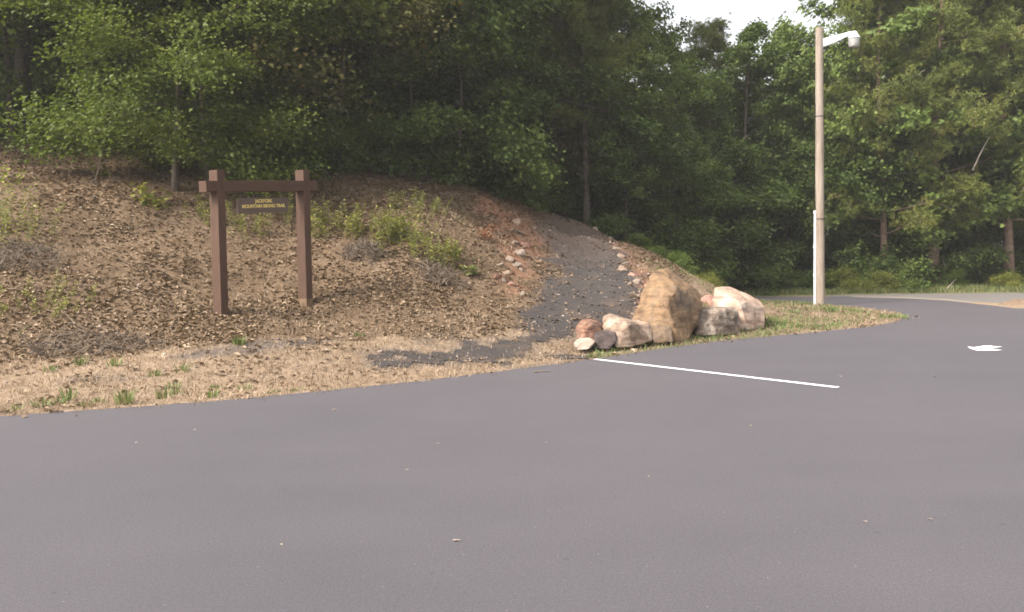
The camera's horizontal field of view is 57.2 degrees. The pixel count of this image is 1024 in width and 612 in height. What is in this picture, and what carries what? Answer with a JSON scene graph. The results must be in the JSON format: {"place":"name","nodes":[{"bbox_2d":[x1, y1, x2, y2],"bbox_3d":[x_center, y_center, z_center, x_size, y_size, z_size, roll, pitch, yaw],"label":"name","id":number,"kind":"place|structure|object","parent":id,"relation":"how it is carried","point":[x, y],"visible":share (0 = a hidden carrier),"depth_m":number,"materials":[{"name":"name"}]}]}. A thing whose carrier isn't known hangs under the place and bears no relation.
{"place":"outdoors","nodes":[
{"label":"outdoors","id":0,"kind":"place"},
{"bbox_2d":[0,296,1023,611],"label":"parking lot","id":1,"kind":"structure","parent":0,"point":[600,484],"depth_m":6.64,"materials":[{"name":"asphalt"}]},
{"bbox_2d":[595,359,837,387],"bbox_3d":[2.608,0.903,12.992,0.110,0.001,4.295,-3,4,-38],"label":"parking line","id":2,"kind":"object","parent":1,"relation":"on","point":[721,373],"visible":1,"depth_m":12.62,"materials":[{"name":"paint"}]},
{"bbox_2d":[0,120,1023,415],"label":"ground","id":3,"kind":"structure","parent":0,"point":[270,272],"depth_m":16.94,"materials":[{"name":"soil"}]},
{"bbox_2d":[0,160,27,185],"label":"broadleaf weed","id":4,"kind":"object","parent":3,"relation":"on","point":[6,173],"visible":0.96,"depth_m":19.99,"materials":[{"name":"green plant"}]},
{"bbox_2d":[0,0,61,145],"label":"tree","id":5,"kind":"object","parent":3,"relation":"on","point":[4,80],"visible":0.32,"depth_m":22.72,"materials":[{"name":"green plant"}]},
{"bbox_2d":[0,177,65,253],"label":"shrub","id":6,"kind":"object","parent":3,"relation":"on","point":[4,220],"visible":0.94,"depth_m":17.55,"materials":[{"name":"green plant"}]},
{"bbox_2d":[0,233,72,271],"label":"dead brush","id":7,"kind":"object","parent":3,"relation":"on","point":[13,248],"visible":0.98,"depth_m":16.10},
{"bbox_2d":[0,49,82,118],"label":"tree","id":8,"kind":"object","parent":3,"relation":"on","point":[38,81],"visible":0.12,"depth_m":27.58,"materials":[{"name":"green plant"}]},
{"bbox_2d":[0,268,96,317],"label":"shrub","id":9,"kind":"object","parent":3,"relation":"on","point":[55,312],"visible":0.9,"depth_m":14.85,"materials":[{"name":"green plant"}]},
{"bbox_2d":[0,0,135,144],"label":"oak tree","id":10,"kind":"object","parent":3,"relation":"on","point":[5,31],"visible":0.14,"depth_m":22.25,"materials":[{"name":"green plant"}]},
{"bbox_2d":[6,310,136,358],"bbox_3d":[-6.295,0.420,13.309,1.813,0.684,1.522,-1,3,0],"label":"dead brush","id":11,"kind":"object","parent":3,"relation":"on","point":[40,349],"visible":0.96,"depth_m":13.19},
{"bbox_2d":[0,22,164,129],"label":"oak tree","id":12,"kind":"object","parent":3,"relation":"on","point":[62,72],"visible":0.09,"depth_m":24.18,"materials":[{"name":"green plant"}]},
{"bbox_2d":[0,38,167,123],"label":"tree","id":13,"kind":"object","parent":3,"relation":"on","point":[44,91],"visible":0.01,"depth_m":29.71,"materials":[{"name":"green plant"}]},
{"bbox_2d":[0,0,198,131],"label":"oak tree","id":14,"kind":"object","parent":3,"relation":"on","point":[22,57],"visible":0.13,"depth_m":24.07,"materials":[{"name":"green plant"}]},
{"bbox_2d":[110,387,136,404],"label":"weed tuft","id":15,"kind":"object","parent":3,"relation":"on","point":[124,398],"visible":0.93,"depth_m":10.67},
{"bbox_2d":[40,81,207,123],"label":"tree","id":16,"kind":"object","parent":3,"relation":"on","point":[135,101],"visible":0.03,"depth_m":28.45,"materials":[{"name":"green plant"}]},
{"bbox_2d":[83,324,170,354],"bbox_3d":[-5.463,0.506,13.347,1.228,0.450,0.824,-1,3,0],"label":"dead brush","id":17,"kind":"object","parent":3,"relation":"on","point":[136,340],"visible":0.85,"depth_m":13.28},
{"bbox_2d":[127,182,150,206],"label":"broadleaf weed","id":18,"kind":"object","parent":3,"relation":"on","point":[141,190],"visible":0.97,"depth_m":19.67,"materials":[{"name":"green plant"}]},
{"bbox_2d":[146,187,172,209],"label":"broadleaf weed","id":19,"kind":"object","parent":3,"relation":"on","point":[154,200],"visible":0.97,"depth_m":19.52,"materials":[{"name":"green plant"}]},
{"bbox_2d":[0,0,355,204],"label":"tree","id":20,"kind":"object","parent":3,"relation":"on","point":[105,79],"visible":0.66,"depth_m":19.98,"materials":[{"name":"green plant"}]},
{"bbox_2d":[183,193,209,224],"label":"shrub","id":21,"kind":"object","parent":3,"relation":"on","point":[202,210],"visible":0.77,"depth_m":19.09,"materials":[{"name":"green plant"}]},
{"bbox_2d":[26,0,369,180],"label":"tree","id":22,"kind":"object","parent":3,"relation":"on","point":[178,143],"visible":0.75,"depth_m":20.22,"materials":[{"name":"green plant"}]},
{"bbox_2d":[37,0,420,137],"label":"oak tree","id":23,"kind":"object","parent":3,"relation":"on","point":[110,60],"visible":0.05,"depth_m":21.82,"materials":[{"name":"green plant"}]},
{"bbox_2d":[70,0,426,163],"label":"oak tree","id":24,"kind":"object","parent":3,"relation":"on","point":[367,31],"visible":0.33,"depth_m":22.83,"materials":[{"name":"green plant"}]},
{"bbox_2d":[225,200,272,238],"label":"shrub","id":25,"kind":"object","parent":3,"relation":"on","point":[243,224],"visible":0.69,"depth_m":19.04,"materials":[{"name":"green plant"}]},
{"bbox_2d":[135,0,364,180],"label":"tree","id":26,"kind":"object","parent":3,"relation":"on","point":[325,117],"visible":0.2,"depth_m":22.20,"materials":[{"name":"green plant"}]},
{"bbox_2d":[198,170,316,316],"bbox_3d":[-4.157,-0.962,15.654,0.220,2.699,2.267,2,4,37],"label":"trail sign","id":27,"kind":"object","parent":3,"relation":"on","point":[217,186],"visible":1,"depth_m":15.43,"materials":[{"name":"brown wood"}]},
{"bbox_2d":[228,1,358,151],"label":"tree","id":28,"kind":"object","parent":3,"relation":"on","point":[304,83],"visible":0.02,"depth_m":26.72,"materials":[{"name":"green plant"}]},
{"bbox_2d":[158,0,473,167],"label":"tree","id":29,"kind":"object","parent":3,"relation":"on","point":[343,56],"visible":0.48,"depth_m":22.97,"materials":[{"name":"green plant"}]},
{"bbox_2d":[283,114,374,174],"bbox_3d":[-4.704,-3.926,24.195,2.514,2.107,2.643,2,4,39],"label":"bush","id":30,"kind":"object","parent":3,"relation":"on","point":[331,160],"visible":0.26,"depth_m":24.02,"materials":[{"name":"green plant"}]},
{"bbox_2d":[310,197,365,239],"bbox_3d":[-3.698,-1.786,19.476,1.332,1.048,1.202,-1,3,0],"label":"shrub","id":31,"kind":"object","parent":3,"relation":"on","point":[325,220],"visible":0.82,"depth_m":19.38,"materials":[{"name":"green plant"}]},
{"bbox_2d":[336,234,387,264],"bbox_3d":[-2.959,-1.104,18.500,1.068,0.644,1.034,-1,3,0],"label":"dead brush","id":32,"kind":"object","parent":3,"relation":"on","point":[360,245],"visible":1,"depth_m":18.44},
{"bbox_2d":[343,209,401,242],"bbox_3d":[-2.823,-1.566,19.238,1.221,0.872,1.062,-1,3,0],"label":"shrub","id":33,"kind":"object","parent":3,"relation":"on","point":[371,230],"visible":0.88,"depth_m":19.19,"materials":[{"name":"green plant"}]},
{"bbox_2d":[304,0,452,115],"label":"broadleaf tree","id":34,"kind":"object","parent":3,"relation":"on","point":[329,51],"visible":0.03,"depth_m":27.68,"materials":[{"name":"green plant"}]},
{"bbox_2d":[369,204,437,256],"bbox_3d":[-2.291,-1.486,18.987,1.275,1.222,1.424,-3,4,-29],"label":"shrub","id":35,"kind":"object","parent":3,"relation":"on","point":[403,229],"visible":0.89,"depth_m":19.20,"materials":[{"name":"green plant"}]},
{"bbox_2d":[327,0,496,184],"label":"tree","id":36,"kind":"object","parent":3,"relation":"on","point":[417,126],"visible":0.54,"depth_m":24.82,"materials":[{"name":"green plant"}]},
{"bbox_2d":[387,187,452,220],"bbox_3d":[-2.140,-2.227,20.922,1.483,0.897,1.142,0,3,23],"label":"shrub","id":37,"kind":"object","parent":3,"relation":"on","point":[420,202],"visible":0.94,"depth_m":21.02,"materials":[{"name":"green plant"}]},
{"bbox_2d":[290,0,557,145],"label":"oak tree","id":38,"kind":"object","parent":3,"relation":"on","point":[374,106],"visible":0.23,"depth_m":26.01,"materials":[{"name":"green plant"}]},
{"bbox_2d":[407,218,459,270],"bbox_3d":[-1.630,-1.189,18.855,1.172,1.249,0.900,2,4,38],"label":"shrub","id":39,"kind":"object","parent":3,"relation":"on","point":[437,252],"visible":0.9,"depth_m":18.77,"materials":[{"name":"green plant"}]},
{"bbox_2d":[407,253,471,292],"bbox_3d":[-1.461,-0.642,18.265,1.380,0.782,1.174,-1,3,0],"label":"dead brush","id":40,"kind":"object","parent":3,"relation":"on","point":[443,274],"visible":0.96,"depth_m":18.18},
{"bbox_2d":[0,184,897,358],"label":"green grass","id":41,"kind":"structure","parent":3,"relation":"on","point":[782,322],"depth_m":20.74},
{"bbox_2d":[436,239,463,262],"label":"shrub","id":42,"kind":"object","parent":3,"relation":"on","point":[456,253],"visible":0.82,"depth_m":19.30,"materials":[{"name":"green plant"}]},
{"bbox_2d":[2,147,910,411],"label":"pebbles","id":43,"kind":"object","parent":3,"relation":"on","point":[380,351],"visible":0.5,"depth_m":17.67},
{"bbox_2d":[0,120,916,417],"bbox_3d":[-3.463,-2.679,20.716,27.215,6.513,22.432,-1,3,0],"label":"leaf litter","id":44,"kind":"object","parent":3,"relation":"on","point":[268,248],"visible":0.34,"depth_m":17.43,"materials":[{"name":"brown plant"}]},
{"bbox_2d":[0,118,917,416],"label":"dry grass","id":45,"kind":"structure","parent":3,"relation":"on","point":[368,374],"depth_m":15.68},
{"bbox_2d":[366,0,566,202],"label":"tree","id":46,"kind":"object","parent":3,"relation":"on","point":[505,155],"visible":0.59,"depth_m":25.94,"materials":[{"name":"green plant"}]},
{"bbox_2d":[358,8,578,180],"bbox_3d":[-2.283,-11.200,30.436,11.612,15.639,11.881,-3,4,-38],"label":"oak tree","id":47,"kind":"object","parent":3,"relation":"on","point":[550,85],"visible":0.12,"depth_m":29.97,"materials":[{"name":"green plant"}]},
{"bbox_2d":[386,9,563,191],"bbox_3d":[-1.159,-6.487,29.104,5.774,6.405,5.837,0,3,20],"label":"tree","id":48,"kind":"object","parent":3,"relation":"on","point":[530,33],"visible":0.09,"depth_m":28.54,"materials":[{"name":"green plant"}]},
{"bbox_2d":[367,214,643,367],"bbox_3d":[1.444,-1.160,23.364,3.882,2.987,21.154,0,3,10],"label":"trail","id":49,"kind":"object","parent":3,"relation":"on","point":[575,304],"visible":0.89,"depth_m":18.95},
{"bbox_2d":[451,23,570,206],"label":"tree","id":50,"kind":"object","parent":3,"relation":"on","point":[464,105],"visible":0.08,"depth_m":29.83,"materials":[{"name":"green plant"}]},
{"bbox_2d":[465,136,560,214],"bbox_3d":[-0.220,-3.796,28.418,3.304,2.634,3.143,0,3,21],"label":"bush","id":51,"kind":"object","parent":3,"relation":"on","point":[505,192],"visible":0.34,"depth_m":28.06,"materials":[{"name":"green plant"}]},
{"bbox_2d":[396,0,678,186],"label":"oak tree","id":52,"kind":"object","parent":3,"relation":"on","point":[645,127],"visible":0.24,"depth_m":30.24,"materials":[{"name":"green plant"}]},
{"bbox_2d":[510,163,582,217],"bbox_3d":[0.919,-3.848,32.399,3.524,2.810,3.353,-2,3,-18],"label":"bush","id":53,"kind":"object","parent":3,"relation":"on","point":[558,199],"visible":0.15,"depth_m":32.12,"materials":[{"name":"green plant"}]},
{"bbox_2d":[513,0,632,214],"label":"pine tree","id":54,"kind":"object","parent":3,"relation":"on","point":[600,60],"visible":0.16,"depth_m":31.00,"materials":[{"name":"green plant"}]},
{"bbox_2d":[511,0,643,218],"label":"pine tree","id":55,"kind":"object","parent":3,"relation":"on","point":[597,52],"visible":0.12,"depth_m":31.62,"materials":[{"name":"green plant"}]},
{"bbox_2d":[574,338,594,349],"bbox_3d":[1.208,0.614,15.587,0.365,0.171,0.701,-1,3,0],"label":"rock","id":56,"kind":"object","parent":3,"relation":"on","point":[583,343],"visible":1,"depth_m":15.44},
{"bbox_2d":[543,108,629,220],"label":"tree","id":57,"kind":"object","parent":3,"relation":"on","point":[572,216],"depth_m":40.46,"materials":[{"name":"green plant"}]},
{"bbox_2d":[486,0,689,192],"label":"tree","id":58,"kind":"object","parent":3,"relation":"on","point":[576,151],"visible":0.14,"depth_m":32.10,"materials":[{"name":"green plant"}]},
{"bbox_2d":[576,319,602,338],"bbox_3d":[1.335,0.410,16.348,0.476,0.379,1.016,-1,3,0],"label":"rock","id":59,"kind":"object","parent":3,"relation":"on","point":[587,328],"visible":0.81,"depth_m":15.96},
{"bbox_2d":[526,0,658,225],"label":"pine tree","id":60,"kind":"object","parent":3,"relation":"on","point":[564,114],"visible":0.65,"depth_m":30.86,"materials":[{"name":"green plant"}]},
{"bbox_2d":[547,5,661,181],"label":"pine tree","id":61,"kind":"object","parent":3,"relation":"on","point":[627,35],"visible":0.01,"depth_m":34.26,"materials":[{"name":"green plant"}]},
{"bbox_2d":[593,330,616,348],"bbox_3d":[1.604,0.544,15.964,0.395,0.289,0.976,0,3,10],"label":"rock","id":62,"kind":"object","parent":3,"relation":"on","point":[605,339],"visible":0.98,"depth_m":15.69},
{"bbox_2d":[539,0,697,227],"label":"oak tree","id":63,"kind":"object","parent":3,"relation":"on","point":[664,33],"visible":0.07,"depth_m":35.56,"materials":[{"name":"green plant"}]},
{"bbox_2d":[602,314,652,347],"bbox_3d":[2.032,0.448,16.473,0.942,0.620,1.549,-1,3,0],"label":"boulder","id":64,"kind":"object","parent":3,"relation":"on","point":[630,333],"visible":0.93,"depth_m":15.98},
{"bbox_2d":[546,103,710,266],"bbox_3d":[4.143,-3.930,32.261,5.459,6.055,5.519,1,3,25],"label":"tree","id":65,"kind":"object","parent":3,"relation":"on","point":[662,158],"visible":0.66,"depth_m":31.74,"materials":[{"name":"green plant"}]},
{"bbox_2d":[578,94,678,243],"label":"oak tree","id":66,"kind":"object","parent":3,"relation":"on","point":[608,200],"visible":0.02,"depth_m":42.51,"materials":[{"name":"green plant"}]},
{"bbox_2d":[557,0,720,239],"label":"broadleaf tree","id":67,"kind":"object","parent":3,"relation":"on","point":[637,20],"visible":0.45,"depth_m":32.30,"materials":[{"name":"green plant"}]},
{"bbox_2d":[621,231,668,252],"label":"bush","id":68,"kind":"object","parent":3,"relation":"on","point":[641,241],"visible":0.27,"depth_m":30.66,"materials":[{"name":"green plant"}]},
{"bbox_2d":[652,320,673,342],"bbox_3d":[2.720,0.432,16.915,0.381,0.372,1.130,0,3,11],"label":"rock","id":69,"kind":"object","parent":3,"relation":"on","point":[662,332],"visible":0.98,"depth_m":16.59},
{"bbox_2d":[596,139,730,286],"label":"tree","id":70,"kind":"object","parent":3,"relation":"on","point":[613,199],"visible":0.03,"depth_m":40.99,"materials":[{"name":"green plant"}]},
{"bbox_2d":[632,268,701,342],"bbox_3d":[3.092,-0.046,18.292,1.237,1.378,2.777,0,3,19],"label":"boulder","id":71,"kind":"object","parent":3,"relation":"on","point":[672,299],"visible":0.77,"depth_m":17.50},
{"bbox_2d":[575,39,762,251],"bbox_3d":[6.289,-5.257,36.719,7.365,10.221,7.405,1,3,24],"label":"broadleaf tree","id":72,"kind":"object","parent":3,"relation":"on","point":[686,109],"visible":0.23,"depth_m":35.56,"materials":[{"name":"green plant"}]},
{"bbox_2d":[664,249,700,275],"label":"bush","id":73,"kind":"object","parent":3,"relation":"on","point":[678,258],"visible":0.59,"depth_m":26.29,"materials":[{"name":"green plant"}]},
{"bbox_2d":[607,129,760,286],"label":"tree","id":74,"kind":"object","parent":3,"relation":"on","point":[712,192],"visible":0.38,"depth_m":33.27,"materials":[{"name":"green plant"}]},
{"bbox_2d":[694,270,725,286],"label":"bush","id":75,"kind":"object","parent":3,"relation":"on","point":[710,277],"visible":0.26,"depth_m":27.90,"materials":[{"name":"green plant"}]},
{"bbox_2d":[642,143,784,285],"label":"tree","id":76,"kind":"object","parent":3,"relation":"on","point":[724,237],"depth_m":38.67,"materials":[{"name":"green plant"}]},
{"bbox_2d":[695,306,739,336],"bbox_3d":[4.080,0.327,18.580,0.846,0.638,2.005,0,3,13],"label":"boulder","id":77,"kind":"object","parent":3,"relation":"on","point":[716,320],"visible":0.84,"depth_m":18.14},
{"bbox_2d":[657,12,788,239],"bbox_3d":[8.511,-6.250,39.664,6.510,11.990,5.970,1,3,23],"label":"pine tree","id":78,"kind":"object","parent":3,"relation":"on","point":[710,33],"visible":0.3,"depth_m":39.12,"materials":[{"name":"green plant"}]},
{"bbox_2d":[653,130,809,295],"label":"tree","id":79,"kind":"object","parent":3,"relation":"on","point":[739,154],"visible":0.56,"depth_m":35.35,"materials":[{"name":"green plant"}]},
{"bbox_2d":[712,286,764,330],"bbox_3d":[4.907,0.063,20.144,1.050,0.976,2.448,0,3,18],"label":"boulder","id":80,"kind":"object","parent":3,"relation":"on","point":[749,308],"visible":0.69,"depth_m":19.37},
{"bbox_2d":[630,17,864,288],"bbox_3d":[9.489,-5.810,37.732,7.405,11.357,7.365,-4,4,-41],"label":"broadleaf tree","id":81,"kind":"object","parent":3,"relation":"on","point":[741,53],"visible":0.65,"depth_m":37.06,"materials":[{"name":"green plant"}]},
{"bbox_2d":[704,20,875,266],"bbox_3d":[11.610,-6.188,39.869,7.894,11.839,6.908,-2,3,-17],"label":"broadleaf tree","id":82,"kind":"object","parent":3,"relation":"on","point":[753,100],"visible":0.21,"depth_m":39.28,"materials":[{"name":"green plant"}]},
{"bbox_2d":[777,268,812,290],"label":"bush","id":83,"kind":"object","parent":3,"relation":"on","point":[793,278],"visible":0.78,"depth_m":35.92,"materials":[{"name":"green plant"}]},
{"bbox_2d":[730,132,902,291],"bbox_3d":[12.079,-3.413,36.877,6.156,6.754,6.089,-2,3,-25],"label":"tree","id":84,"kind":"object","parent":3,"relation":"on","point":[850,182],"visible":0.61,"depth_m":36.33,"materials":[{"name":"green plant"}]},
{"bbox_2d":[772,140,871,285],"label":"tree","id":85,"kind":"object","parent":3,"relation":"on","point":[800,267],"visible":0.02,"depth_m":41.21,"materials":[{"name":"green plant"}]},
{"bbox_2d":[813,27,860,304],"bbox_3d":[9.687,-3.994,28.032,1.378,8.520,0.370,-1,3,0],"label":"street lamp","id":86,"kind":"object","parent":3,"relation":"on","point":[853,38],"visible":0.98,"depth_m":27.93,"materials":[{"name":"white metal"}]},
{"bbox_2d":[825,264,867,292],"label":"bush","id":87,"kind":"object","parent":3,"relation":"on","point":[835,279],"visible":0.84,"depth_m":35.66,"materials":[{"name":"green plant"}]},
{"bbox_2d":[783,137,920,265],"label":"tree","id":88,"kind":"object","parent":3,"relation":"on","point":[848,143],"visible":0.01,"depth_m":41.73,"materials":[{"name":"green plant"}]},
{"bbox_2d":[762,0,982,265],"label":"oak tree","id":89,"kind":"object","parent":3,"relation":"on","point":[842,49],"visible":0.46,"depth_m":36.47,"materials":[{"name":"green plant"}]},
{"bbox_2d":[857,267,903,292],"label":"bush","id":90,"kind":"object","parent":3,"relation":"on","point":[881,275],"visible":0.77,"depth_m":35.49,"materials":[{"name":"green plant"}]},
{"bbox_2d":[807,147,960,292],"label":"tree","id":91,"kind":"object","parent":3,"relation":"on","point":[908,255],"visible":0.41,"depth_m":36.65,"materials":[{"name":"green plant"}]},
{"bbox_2d":[790,0,980,283],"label":"pine tree","id":92,"kind":"object","parent":3,"relation":"on","point":[882,42],"visible":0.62,"depth_m":35.66,"materials":[{"name":"green plant"}]},
{"bbox_2d":[754,0,1023,253],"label":"oak tree","id":93,"kind":"object","parent":3,"relation":"on","point":[915,24],"visible":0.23,"depth_m":36.17,"materials":[{"name":"green plant"}]},
{"bbox_2d":[877,262,923,291],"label":"bush","id":94,"kind":"object","parent":3,"relation":"on","point":[908,283],"visible":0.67,"depth_m":35.78,"materials":[{"name":"green plant"}]},
{"bbox_2d":[834,139,983,283],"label":"tree","id":95,"kind":"object","parent":3,"relation":"on","point":[942,252],"visible":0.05,"depth_m":40.08,"materials":[{"name":"green plant"}]},
{"bbox_2d":[807,0,1023,283],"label":"oak tree","id":96,"kind":"object","parent":3,"relation":"on","point":[1015,121],"visible":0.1,"depth_m":37.11,"materials":[{"name":"green plant"}]},
{"bbox_2d":[823,0,1023,283],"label":"pine tree","id":97,"kind":"object","parent":3,"relation":"on","point":[954,25],"visible":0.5,"depth_m":35.26,"materials":[{"name":"green plant"}]},
{"bbox_2d":[846,1,1022,249],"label":"oak tree","id":98,"kind":"object","parent":3,"relation":"on","point":[931,118],"visible":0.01,"depth_m":42.37,"materials":[{"name":"green plant"}]},
{"bbox_2d":[889,138,1018,283],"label":"tree","id":99,"kind":"object","parent":3,"relation":"on","point":[989,225],"visible":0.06,"depth_m":40.09,"materials":[{"name":"green plant"}]},
{"bbox_2d":[935,267,972,288],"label":"bush","id":100,"kind":"object","parent":3,"relation":"on","point":[953,275],"visible":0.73,"depth_m":36.75,"materials":[{"name":"green plant"}]},
{"bbox_2d":[898,0,1023,282],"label":"pine tree","id":101,"kind":"object","parent":3,"relation":"on","point":[1008,229],"visible":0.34,"depth_m":36.25,"materials":[{"name":"green plant"}]},
{"bbox_2d":[926,0,1023,253],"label":"broadleaf tree","id":102,"kind":"object","parent":3,"relation":"on","point":[1000,183],"visible":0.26,"depth_m":36.43,"materials":[{"name":"green plant"}]},
{"bbox_2d":[929,154,1023,284],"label":"tree","id":103,"kind":"object","parent":3,"relation":"on","point":[985,250],"visible":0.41,"depth_m":37.59,"materials":[{"name":"green plant"}]},
{"bbox_2d":[940,151,1023,279],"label":"tree","id":104,"kind":"object","parent":3,"relation":"on","point":[1021,235],"visible":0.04,"depth_m":40.04,"materials":[{"name":"green plant"}]},
{"bbox_2d":[985,270,1023,289],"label":"bush","id":105,"kind":"object","parent":3,"relation":"on","point":[1004,280],"visible":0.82,"depth_m":35.98,"materials":[{"name":"green plant"}]},
{"bbox_2d":[999,299,1023,305],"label":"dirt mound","id":106,"kind":"object","parent":3,"relation":"on","point":[1016,302],"visible":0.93,"depth_m":26.66,"materials":[{"name":"soil"}]},
{"bbox_2d":[619,0,1002,247],"label":"sky","id":107,"kind":"structure","parent":0,"point":[743,12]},
{"bbox_2d":[730,281,1023,295],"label":"roadside grass","id":108,"kind":"structure","parent":0,"point":[978,287],"depth_m":35.19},
{"bbox_2d":[825,293,1023,302],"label":"gravel road","id":109,"kind":"structure","parent":0,"point":[990,297],"depth_m":32.81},
{"bbox_2d":[853,296,1011,307],"bbox_3d":[13.690,-0.167,29.774,1.880,0.001,8.006,-2,3,-13],"label":"dirt shoulder","id":110,"kind":"object","parent":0,"point":[923,298],"visible":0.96,"depth_m":31.26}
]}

